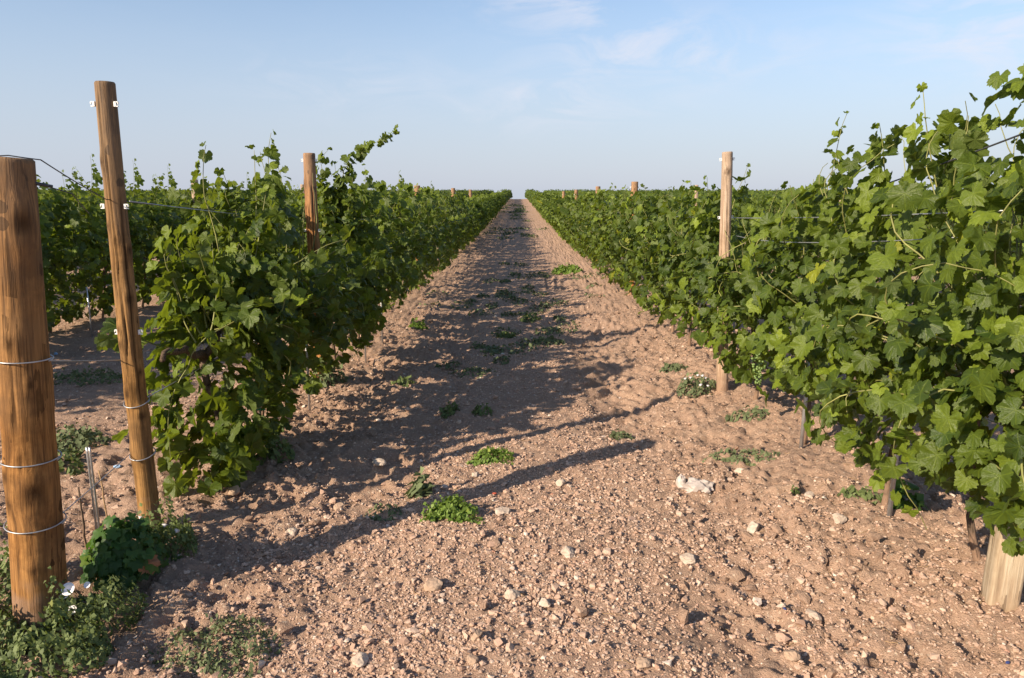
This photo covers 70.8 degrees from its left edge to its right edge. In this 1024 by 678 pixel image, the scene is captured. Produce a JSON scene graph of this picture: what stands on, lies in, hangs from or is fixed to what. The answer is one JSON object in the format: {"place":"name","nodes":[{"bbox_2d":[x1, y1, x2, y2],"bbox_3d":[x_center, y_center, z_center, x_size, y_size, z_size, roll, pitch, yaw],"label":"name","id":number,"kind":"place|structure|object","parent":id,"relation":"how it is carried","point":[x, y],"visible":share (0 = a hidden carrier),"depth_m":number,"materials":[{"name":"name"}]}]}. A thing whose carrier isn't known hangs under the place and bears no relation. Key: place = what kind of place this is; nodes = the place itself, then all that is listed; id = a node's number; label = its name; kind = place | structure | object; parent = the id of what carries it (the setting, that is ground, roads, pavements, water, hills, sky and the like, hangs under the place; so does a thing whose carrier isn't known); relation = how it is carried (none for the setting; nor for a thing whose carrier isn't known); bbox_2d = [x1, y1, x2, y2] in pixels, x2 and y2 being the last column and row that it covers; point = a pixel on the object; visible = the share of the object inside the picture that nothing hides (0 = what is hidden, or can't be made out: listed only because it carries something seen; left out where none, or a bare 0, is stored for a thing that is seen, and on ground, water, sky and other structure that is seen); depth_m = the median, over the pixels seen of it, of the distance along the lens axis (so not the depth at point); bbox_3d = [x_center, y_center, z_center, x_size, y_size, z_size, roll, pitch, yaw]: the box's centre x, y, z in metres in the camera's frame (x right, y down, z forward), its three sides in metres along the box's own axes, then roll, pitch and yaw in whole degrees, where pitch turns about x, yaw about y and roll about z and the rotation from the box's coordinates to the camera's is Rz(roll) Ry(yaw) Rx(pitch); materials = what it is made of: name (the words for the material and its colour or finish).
{"place":"outdoors","nodes":[
{"label":"outdoors","id":0,"kind":"place"},
{"bbox_2d":[0,199,1023,677],"bbox_3d":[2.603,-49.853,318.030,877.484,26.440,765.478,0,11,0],"label":"ground","id":1,"kind":"structure","parent":0,"point":[470,269],"depth_m":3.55,"materials":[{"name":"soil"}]},
{"bbox_2d":[0,156,67,631],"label":"wooden post","id":2,"kind":"object","parent":1,"relation":"on","point":[30,457],"visible":0.88,"depth_m":2.31,"materials":[{"name":"wood"}]},
{"bbox_2d":[0,155,248,210],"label":"wire","id":3,"kind":"object","parent":2,"relation":"attached to","point":[92,191],"visible":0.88,"depth_m":2.55,"materials":[{"name":"grey metal"}]},
{"bbox_2d":[0,523,67,608],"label":"weed","id":4,"kind":"object","parent":1,"relation":"on","point":[4,565],"visible":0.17,"depth_m":2.60,"materials":[{"name":"green plant"}]},
{"bbox_2d":[39,215,71,331],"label":"grapevine","id":5,"kind":"object","parent":1,"relation":"on","point":[47,249],"visible":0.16,"depth_m":7.11,"materials":[{"name":"green plant"}]},
{"bbox_2d":[57,445,84,475],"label":"weed","id":6,"kind":"object","parent":1,"relation":"on","point":[68,455],"visible":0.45,"depth_m":3.91,"materials":[{"name":"green plant"}]},
{"bbox_2d":[36,170,109,332],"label":"grapevine","id":7,"kind":"object","parent":1,"relation":"on","point":[64,212],"visible":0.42,"depth_m":7.66,"materials":[{"name":"green plant"}]},
{"bbox_2d":[0,566,148,677],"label":"weed","id":8,"kind":"object","parent":1,"relation":"on","point":[27,643],"visible":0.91,"depth_m":2.34,"materials":[{"name":"green plant"}]},
{"bbox_2d":[77,487,86,549],"bbox_3d":[-1.734,0.755,2.913,0.017,0.330,0.011,0,11,0],"label":"stick","id":9,"kind":"object","parent":1,"relation":"on","point":[83,524],"visible":0.74,"depth_m":2.90,"materials":[{"name":"brown plant"}]},
{"bbox_2d":[56,422,112,453],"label":"weed","id":10,"kind":"object","parent":1,"relation":"on","point":[82,439],"visible":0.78,"depth_m":4.18,"materials":[{"name":"green plant"}]},
{"bbox_2d":[54,365,122,386],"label":"weed","id":11,"kind":"object","parent":1,"relation":"on","point":[82,379],"visible":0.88,"depth_m":5.82,"materials":[{"name":"green plant"}]},
{"bbox_2d":[85,447,99,529],"bbox_3d":[-1.694,0.698,2.926,0.036,0.540,0.023,0,11,0],"label":"rod stake","id":12,"kind":"object","parent":1,"relation":"on","point":[94,495],"visible":0.51,"depth_m":2.91,"materials":[{"name":"metal"}]},
{"bbox_2d":[48,154,151,318],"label":"grapevine","id":13,"kind":"object","parent":1,"relation":"on","point":[91,203],"visible":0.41,"depth_m":8.36,"materials":[{"name":"green plant"}]},
{"bbox_2d":[60,512,169,614],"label":"bindweed","id":14,"kind":"object","parent":1,"relation":"on","point":[115,549],"visible":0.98,"depth_m":2.68,"materials":[{"name":"green plant"}]},
{"bbox_2d":[138,555,160,573],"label":"dead leaf","id":15,"kind":"object","parent":14,"relation":"hanging from","point":[154,561],"visible":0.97,"depth_m":2.71,"materials":[{"name":"brown plant"}]},
{"bbox_2d":[90,81,160,527],"bbox_3d":[-1.577,0.004,2.974,0.108,2.035,0.104,9,14,36],"label":"wooden post","id":16,"kind":"object","parent":1,"relation":"on","point":[136,401],"visible":0.85,"depth_m":2.92,"materials":[{"name":"brown wood"}]},
{"bbox_2d":[87,158,186,306],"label":"grapevine","id":17,"kind":"object","parent":1,"relation":"on","point":[144,291],"visible":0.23,"depth_m":9.40,"materials":[{"name":"green plant"}]},
{"bbox_2d":[132,490,198,560],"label":"weed","id":18,"kind":"object","parent":1,"relation":"on","point":[185,532],"visible":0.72,"depth_m":2.95,"materials":[{"name":"green plant"}]},
{"bbox_2d":[135,163,214,284],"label":"grapevine","id":19,"kind":"object","parent":1,"relation":"on","point":[166,201],"visible":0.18,"depth_m":10.19,"materials":[{"name":"green plant"}]},
{"bbox_2d":[94,181,311,498],"bbox_3d":[-1.467,0.009,3.638,0.815,1.592,1.140,0,11,0],"label":"grapevine","id":20,"kind":"object","parent":1,"relation":"on","point":[235,447],"visible":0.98,"depth_m":3.57,"materials":[{"name":"green plant"}]},
{"bbox_2d":[171,176,234,282],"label":"grapevine","id":21,"kind":"object","parent":1,"relation":"on","point":[183,198],"visible":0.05,"depth_m":11.16,"materials":[{"name":"green plant"}]},
{"bbox_2d":[144,613,283,677],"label":"weed","id":22,"kind":"object","parent":1,"relation":"on","point":[217,629],"visible":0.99,"depth_m":2.38,"materials":[{"name":"green plant"}]},
{"bbox_2d":[205,177,249,248],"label":"grapevine","id":23,"kind":"object","parent":1,"relation":"on","point":[241,207],"visible":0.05,"depth_m":12.35,"materials":[{"name":"green plant"}]},
{"bbox_2d":[219,172,259,247],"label":"grapevine","id":24,"kind":"object","parent":1,"relation":"on","point":[247,203],"visible":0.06,"depth_m":12.90,"materials":[{"name":"green plant"}]},
{"bbox_2d":[143,131,360,418],"bbox_3d":[-1.505,-0.288,4.323,1.250,1.900,1.158,0,11,0],"label":"grapevine","id":25,"kind":"object","parent":1,"relation":"on","point":[327,302],"visible":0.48,"depth_m":4.17,"materials":[{"name":"green plant"}]},
{"bbox_2d":[253,434,294,464],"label":"weed","id":26,"kind":"object","parent":1,"relation":"on","point":[272,450],"visible":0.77,"depth_m":3.97,"materials":[{"name":"green plant"}]},
{"bbox_2d":[211,167,388,394],"bbox_3d":[-1.512,-0.416,5.249,1.243,1.796,1.298,7,14,32],"label":"grapevine","id":27,"kind":"object","parent":1,"relation":"on","point":[356,268],"visible":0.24,"depth_m":5.19,"materials":[{"name":"green plant"}]},
{"bbox_2d":[301,153,328,383],"bbox_3d":[-1.485,-0.427,5.467,0.119,1.912,0.108,10,15,41],"label":"wooden post","id":28,"kind":"object","parent":1,"relation":"on","point":[309,161],"visible":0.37,"depth_m":5.32,"materials":[{"name":"brown wood"}]},
{"bbox_2d":[310,359,348,387],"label":"weed","id":29,"kind":"object","parent":1,"relation":"on","point":[331,379],"visible":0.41,"depth_m":5.57,"materials":[{"name":"green plant"}]},
{"bbox_2d":[284,124,400,362],"bbox_3d":[-1.510,-0.686,5.978,1.267,2.087,1.485,0,11,0],"label":"grapevine","id":30,"kind":"object","parent":1,"relation":"on","point":[344,200],"visible":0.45,"depth_m":5.87,"materials":[{"name":"green plant"}]},
{"bbox_2d":[351,652,368,667],"bbox_3d":[-0.493,1.044,2.345,0.054,0.037,0.055,-8,14,-36],"label":"stone","id":31,"kind":"object","parent":1,"relation":"on","point":[360,659],"visible":1,"depth_m":2.33,"materials":[{"name":"stone"}]},
{"bbox_2d":[300,163,428,338],"bbox_3d":[-1.477,-0.791,7.085,1.352,1.818,1.209,5,12,22],"label":"grapevine","id":32,"kind":"object","parent":1,"relation":"on","point":[378,221],"visible":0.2,"depth_m":6.95,"materials":[{"name":"green plant"}]},
{"bbox_2d":[364,503,402,520],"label":"weed","id":33,"kind":"object","parent":1,"relation":"on","point":[389,513],"visible":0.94,"depth_m":3.37,"materials":[{"name":"green plant"}]},
{"bbox_2d":[358,180,423,313],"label":"grapevine","id":34,"kind":"object","parent":1,"relation":"on","point":[381,187],"visible":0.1,"depth_m":7.96,"materials":[{"name":"green plant"}]},
{"bbox_2d":[362,171,430,311],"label":"grapevine","id":35,"kind":"object","parent":1,"relation":"on","point":[406,213],"visible":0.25,"depth_m":8.79,"materials":[{"name":"green plant"}]},
{"bbox_2d":[391,375,415,386],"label":"weed","id":36,"kind":"object","parent":1,"relation":"on","point":[400,380],"visible":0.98,"depth_m":5.78,"materials":[{"name":"green plant"}]},
{"bbox_2d":[379,179,442,289],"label":"grapevine","id":37,"kind":"object","parent":1,"relation":"on","point":[409,189],"visible":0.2,"depth_m":9.81,"materials":[{"name":"green plant"}]},
{"bbox_2d":[390,187,447,293],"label":"grapevine","id":38,"kind":"object","parent":1,"relation":"on","point":[422,281],"visible":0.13,"depth_m":10.67,"materials":[{"name":"green plant"}]},
{"bbox_2d":[404,466,435,498],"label":"weed","id":39,"kind":"object","parent":1,"relation":"on","point":[419,488],"visible":0.98,"depth_m":3.59,"materials":[{"name":"green plant"}]},
{"bbox_2d":[405,181,453,272],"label":"grapevine","id":40,"kind":"object","parent":1,"relation":"on","point":[439,219],"visible":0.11,"depth_m":12.59,"materials":[{"name":"green plant"}]},
{"bbox_2d":[404,183,455,286],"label":"grapevine","id":41,"kind":"object","parent":1,"relation":"on","point":[433,197],"visible":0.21,"depth_m":11.61,"materials":[{"name":"green plant"}]},
{"bbox_2d":[423,577,442,591],"bbox_3d":[-0.303,0.945,2.760,0.076,0.050,0.068,-6,13,-28],"label":"stone","id":42,"kind":"object","parent":1,"relation":"on","point":[434,584],"visible":0.95,"depth_m":2.74,"materials":[{"name":"beige stone"}]},
{"bbox_2d":[431,191,458,276],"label":"grapevine","id":43,"kind":"object","parent":1,"relation":"on","point":[442,267],"visible":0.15,"depth_m":13.52,"materials":[{"name":"green plant"}]},
{"bbox_2d":[439,401,459,418],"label":"weed","id":44,"kind":"object","parent":1,"relation":"on","point":[450,409],"visible":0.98,"depth_m":4.98,"materials":[{"name":"green plant"}]},
{"bbox_2d":[437,192,463,272],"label":"grapevine","id":45,"kind":"object","parent":1,"relation":"on","point":[457,232],"visible":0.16,"depth_m":14.46,"materials":[{"name":"green plant"}]},
{"bbox_2d":[419,493,484,523],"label":"weed","id":46,"kind":"object","parent":1,"relation":"on","point":[450,508],"visible":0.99,"depth_m":3.27,"materials":[{"name":"green plant"}]},
{"bbox_2d":[438,193,466,259],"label":"grapevine","id":47,"kind":"object","parent":1,"relation":"on","point":[455,255],"visible":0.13,"depth_m":16.27,"materials":[{"name":"green plant"}]},
{"bbox_2d":[435,192,473,259],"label":"grapevine","id":48,"kind":"object","parent":1,"relation":"on","point":[451,202],"visible":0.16,"depth_m":15.44,"materials":[{"name":"green plant"}]},
{"bbox_2d":[438,192,480,249],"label":"grapevine","id":49,"kind":"object","parent":1,"relation":"on","point":[467,211],"visible":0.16,"depth_m":18.20,"materials":[{"name":"green plant"}]},
{"bbox_2d":[452,196,471,252],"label":"grapevine","id":50,"kind":"object","parent":1,"relation":"on","point":[460,209],"visible":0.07,"depth_m":17.30,"materials":[{"name":"green plant"}]},
{"bbox_2d":[460,196,481,246],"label":"grapevine","id":51,"kind":"object","parent":1,"relation":"on","point":[469,199],"visible":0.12,"depth_m":20.94,"materials":[{"name":"green plant"}]},
{"bbox_2d":[448,366,495,378],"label":"weed","id":52,"kind":"object","parent":1,"relation":"on","point":[467,369],"visible":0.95,"depth_m":6.11,"materials":[{"name":"green plant"}]},
{"bbox_2d":[471,403,492,415],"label":"weed","id":53,"kind":"object","parent":1,"relation":"on","point":[479,409],"visible":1,"depth_m":4.94,"materials":[{"name":"green plant"}]},
{"bbox_2d":[465,444,514,465],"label":"weed","id":54,"kind":"object","parent":1,"relation":"on","point":[501,453],"visible":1,"depth_m":4.04,"materials":[{"name":"green plant"}]},
{"bbox_2d":[1,309,1019,677],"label":"soil clods","id":55,"kind":"object","parent":1,"relation":"on","point":[733,573],"visible":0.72,"depth_m":2.95,"materials":[{"name":"brown soil"}]},
{"bbox_2d":[419,204,604,369],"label":"weeds","id":56,"kind":"object","parent":1,"relation":"on","point":[494,350],"visible":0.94,"depth_m":10.04,"materials":[{"name":"green plant"}]},
{"bbox_2d":[504,589,520,599],"bbox_3d":[0.003,0.955,2.690,0.060,0.048,0.046,-3,12,-14],"label":"stone","id":57,"kind":"object","parent":1,"relation":"on","point":[511,594],"visible":1,"depth_m":2.68,"materials":[{"name":"stone"}]},
{"bbox_2d":[38,189,1023,265],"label":"distant vines","id":58,"kind":"object","parent":1,"relation":"on","point":[529,194],"visible":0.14,"depth_m":66.03,"materials":[{"name":"green plant"}]},
{"bbox_2d":[533,335,564,344],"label":"weed","id":59,"kind":"object","parent":1,"relation":"on","point":[554,341],"visible":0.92,"depth_m":7.54,"materials":[{"name":"green plant"}]},
{"bbox_2d":[550,262,582,274],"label":"weed","id":60,"kind":"object","parent":1,"relation":"on","point":[567,269],"visible":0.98,"depth_m":14.95,"materials":[{"name":"green plant"}]},
{"bbox_2d":[561,545,574,557],"bbox_3d":[0.231,0.882,2.977,0.061,0.061,0.069,0,11,0],"label":"stone","id":61,"kind":"object","parent":1,"relation":"on","point":[567,551],"visible":0.99,"depth_m":2.95,"materials":[{"name":"stone"}]},
{"bbox_2d":[564,195,577,248],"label":"grapevine","id":62,"kind":"object","parent":1,"relation":"on","point":[567,212],"visible":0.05,"depth_m":19.83,"materials":[{"name":"green plant"}]},
{"bbox_2d":[561,194,581,251],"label":"grapevine","id":63,"kind":"object","parent":1,"relation":"on","point":[564,221],"visible":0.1,"depth_m":18.90,"materials":[{"name":"green plant"}]},
{"bbox_2d":[564,197,586,258],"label":"grapevine","id":64,"kind":"object","parent":1,"relation":"on","point":[570,221],"visible":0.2,"depth_m":17.96,"materials":[{"name":"green plant"}]},
{"bbox_2d":[571,193,590,261],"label":"grapevine","id":65,"kind":"object","parent":1,"relation":"on","point":[578,249],"visible":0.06,"depth_m":17.13,"materials":[{"name":"green plant"}]},
{"bbox_2d":[569,192,593,255],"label":"grapevine","id":66,"kind":"object","parent":1,"relation":"on","point":[585,200],"visible":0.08,"depth_m":16.18,"materials":[{"name":"green plant"}]},
{"bbox_2d":[569,192,608,268],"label":"grapevine","id":67,"kind":"object","parent":1,"relation":"on","point":[583,215],"visible":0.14,"depth_m":15.03,"materials":[{"name":"green plant"}]},
{"bbox_2d":[576,192,618,268],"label":"grapevine","id":68,"kind":"object","parent":1,"relation":"on","point":[579,229],"visible":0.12,"depth_m":14.28,"materials":[{"name":"green plant"}]},
{"bbox_2d":[575,186,626,277],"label":"grapevine","id":69,"kind":"object","parent":1,"relation":"on","point":[590,214],"visible":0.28,"depth_m":13.40,"materials":[{"name":"green plant"}]},
{"bbox_2d":[584,182,626,284],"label":"grapevine","id":70,"kind":"object","parent":1,"relation":"on","point":[597,243],"visible":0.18,"depth_m":12.38,"materials":[{"name":"green plant"}]},
{"bbox_2d":[590,187,630,288],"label":"grapevine","id":71,"kind":"object","parent":1,"relation":"on","point":[602,230],"visible":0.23,"depth_m":11.31,"materials":[{"name":"green plant"}]},
{"bbox_2d":[607,428,634,440],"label":"weed","id":72,"kind":"object","parent":1,"relation":"on","point":[615,435],"visible":0.98,"depth_m":4.55,"materials":[{"name":"green plant"}]},
{"bbox_2d":[604,185,650,290],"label":"grapevine","id":73,"kind":"object","parent":1,"relation":"on","point":[608,219],"visible":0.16,"depth_m":10.54,"materials":[{"name":"green plant"}]},
{"bbox_2d":[604,187,674,298],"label":"grapevine","id":74,"kind":"object","parent":1,"relation":"on","point":[619,266],"visible":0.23,"depth_m":9.60,"materials":[{"name":"green plant"}]},
{"bbox_2d":[636,656,650,668],"bbox_3d":[0.419,1.037,2.299,0.050,0.034,0.062,7,13,31],"label":"stone","id":75,"kind":"object","parent":1,"relation":"on","point":[641,662],"visible":1,"depth_m":2.29,"materials":[{"name":"beige stone"}]},
{"bbox_2d":[613,183,687,315],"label":"grapevine","id":76,"kind":"object","parent":1,"relation":"on","point":[629,250],"visible":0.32,"depth_m":8.67,"materials":[{"name":"green plant"}]},
{"bbox_2d":[633,180,708,331],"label":"grapevine","id":77,"kind":"object","parent":1,"relation":"on","point":[654,224],"visible":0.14,"depth_m":7.65,"materials":[{"name":"green plant"}]},
{"bbox_2d":[659,362,688,372],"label":"weed","id":78,"kind":"object","parent":1,"relation":"on","point":[675,367],"visible":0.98,"depth_m":6.16,"materials":[{"name":"green plant"}]},
{"bbox_2d":[679,553,695,564],"bbox_3d":[0.728,0.910,2.965,0.067,0.048,0.070,-1,12,-7],"label":"stone","id":79,"kind":"object","parent":1,"relation":"on","point":[687,558],"visible":0.91,"depth_m":2.95,"materials":[{"name":"stone"}]},
{"bbox_2d":[635,179,740,345],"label":"grapevine","id":80,"kind":"object","parent":1,"relation":"on","point":[673,236],"visible":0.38,"depth_m":6.82,"materials":[{"name":"green plant"}]},
{"bbox_2d":[676,474,713,493],"bbox_3d":[0.942,0.756,3.689,0.187,0.111,0.126,0,11,0],"label":"stone","id":81,"kind":"object","parent":1,"relation":"on","point":[693,484],"visible":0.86,"depth_m":3.66,"materials":[{"name":"white stone"}]},
{"bbox_2d":[676,372,715,398],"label":"weed","id":82,"kind":"object","parent":1,"relation":"on","point":[687,381],"visible":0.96,"depth_m":5.42,"materials":[{"name":"green plant"}]},
{"bbox_2d":[716,151,734,391],"bbox_3d":[1.556,-0.390,5.275,0.130,1.904,0.110,-3,11,1],"label":"wooden post","id":83,"kind":"object","parent":1,"relation":"on","point":[727,159],"visible":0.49,"depth_m":5.15,"materials":[{"name":"brown wood"}]},
{"bbox_2d":[655,163,800,354],"bbox_3d":[1.500,-0.557,6.030,1.521,1.781,1.594,11,16,43],"label":"grapevine","id":84,"kind":"object","parent":1,"relation":"on","point":[682,301],"visible":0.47,"depth_m":5.82,"materials":[{"name":"green plant"}]},
{"bbox_2d":[702,447,780,466],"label":"weed","id":85,"kind":"object","parent":1,"relation":"on","point":[732,458],"visible":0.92,"depth_m":4.03,"materials":[{"name":"green plant"}]},
{"bbox_2d":[725,405,769,422],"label":"weed","id":86,"kind":"object","parent":1,"relation":"on","point":[755,410],"visible":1,"depth_m":4.80,"materials":[{"name":"green plant"}]},
{"bbox_2d":[740,195,782,245],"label":"grapevine","id":87,"kind":"object","parent":1,"relation":"on","point":[759,206],"visible":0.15,"depth_m":14.55,"materials":[{"name":"green plant"}]},
{"bbox_2d":[690,188,834,406],"bbox_3d":[1.784,-0.230,4.974,1.097,1.592,1.261,0,11,0],"label":"grapevine","id":88,"kind":"object","parent":1,"relation":"on","point":[705,272],"visible":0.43,"depth_m":4.95,"materials":[{"name":"green plant"}]},
{"bbox_2d":[784,650,800,660],"bbox_3d":[0.921,1.038,2.363,0.053,0.032,0.045,-1,11,-6],"label":"stone","id":89,"kind":"object","parent":1,"relation":"on","point":[792,655],"visible":1,"depth_m":2.35,"materials":[{"name":"beige stone"}]},
{"bbox_2d":[799,360,809,447],"bbox_3d":[1.687,0.417,4.159,0.025,0.650,0.024,0,11,0],"label":"vine stake","id":90,"kind":"object","parent":1,"relation":"on","point":[803,421],"visible":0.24,"depth_m":4.16,"materials":[{"name":"metal"}]},
{"bbox_2d":[707,111,905,444],"bbox_3d":[1.751,-0.306,4.279,1.053,1.960,1.454,0,11,0],"label":"grapevine","id":91,"kind":"object","parent":1,"relation":"on","point":[779,285],"visible":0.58,"depth_m":4.01,"materials":[{"name":"green plant"}]},
{"bbox_2d":[832,513,846,523],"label":"stone","id":92,"kind":"object","parent":1,"relation":"on","point":[838,518],"visible":1,"depth_m":3.18,"materials":[{"name":"stone"}]},
{"bbox_2d":[837,484,881,504],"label":"weed","id":93,"kind":"object","parent":1,"relation":"on","point":[863,493],"visible":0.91,"depth_m":3.43,"materials":[{"name":"green plant"}]},
{"bbox_2d":[886,444,898,516],"bbox_3d":[1.724,0.590,3.248,0.025,0.650,0.024,0,11,0],"label":"vine stake","id":94,"kind":"object","parent":1,"relation":"on","point":[890,501],"visible":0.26,"depth_m":3.27,"materials":[{"name":"metal"}]},
{"bbox_2d":[775,82,1023,505],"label":"grapevine","id":95,"kind":"object","parent":1,"relation":"on","point":[866,201],"visible":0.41,"depth_m":3.07,"materials":[{"name":"green plant"}]},
{"bbox_2d":[880,478,927,510],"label":"weed","id":96,"kind":"object","parent":1,"relation":"on","point":[917,499],"visible":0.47,"depth_m":3.35,"materials":[{"name":"green plant"}]},
{"bbox_2d":[873,181,938,278],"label":"grapevine","id":97,"kind":"object","parent":1,"relation":"on","point":[882,247],"visible":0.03,"depth_m":8.84,"materials":[{"name":"green plant"}]},
{"bbox_2d":[789,64,1023,560],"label":"grapevine","id":98,"kind":"object","parent":1,"relation":"on","point":[949,410],"visible":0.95,"depth_m":2.27,"materials":[{"name":"green plant"}]},
{"bbox_2d":[962,206,1023,278],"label":"grapevine","id":99,"kind":"object","parent":1,"relation":"on","point":[1017,221],"visible":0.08,"depth_m":7.12,"materials":[{"name":"green plant"}]},
{"bbox_2d":[980,354,1023,611],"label":"wooden post","id":100,"kind":"object","parent":1,"relation":"on","point":[1003,580],"visible":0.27,"depth_m":2.51,"materials":[{"name":"beige wood"}]},
{"bbox_2d":[890,134,1019,182],"bbox_3d":[1.785,-0.734,3.062,0.007,0.231,1.327,0,11,1],"label":"wire","id":101,"kind":"object","parent":100,"relation":"attached to","point":[1015,136],"visible":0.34,"depth_m":2.69,"materials":[{"name":"grey metal"}]},
{"bbox_2d":[0,0,1023,198],"label":"sky","id":102,"kind":"structure","parent":0,"point":[518,96],"materials":[{"name":"blue"}]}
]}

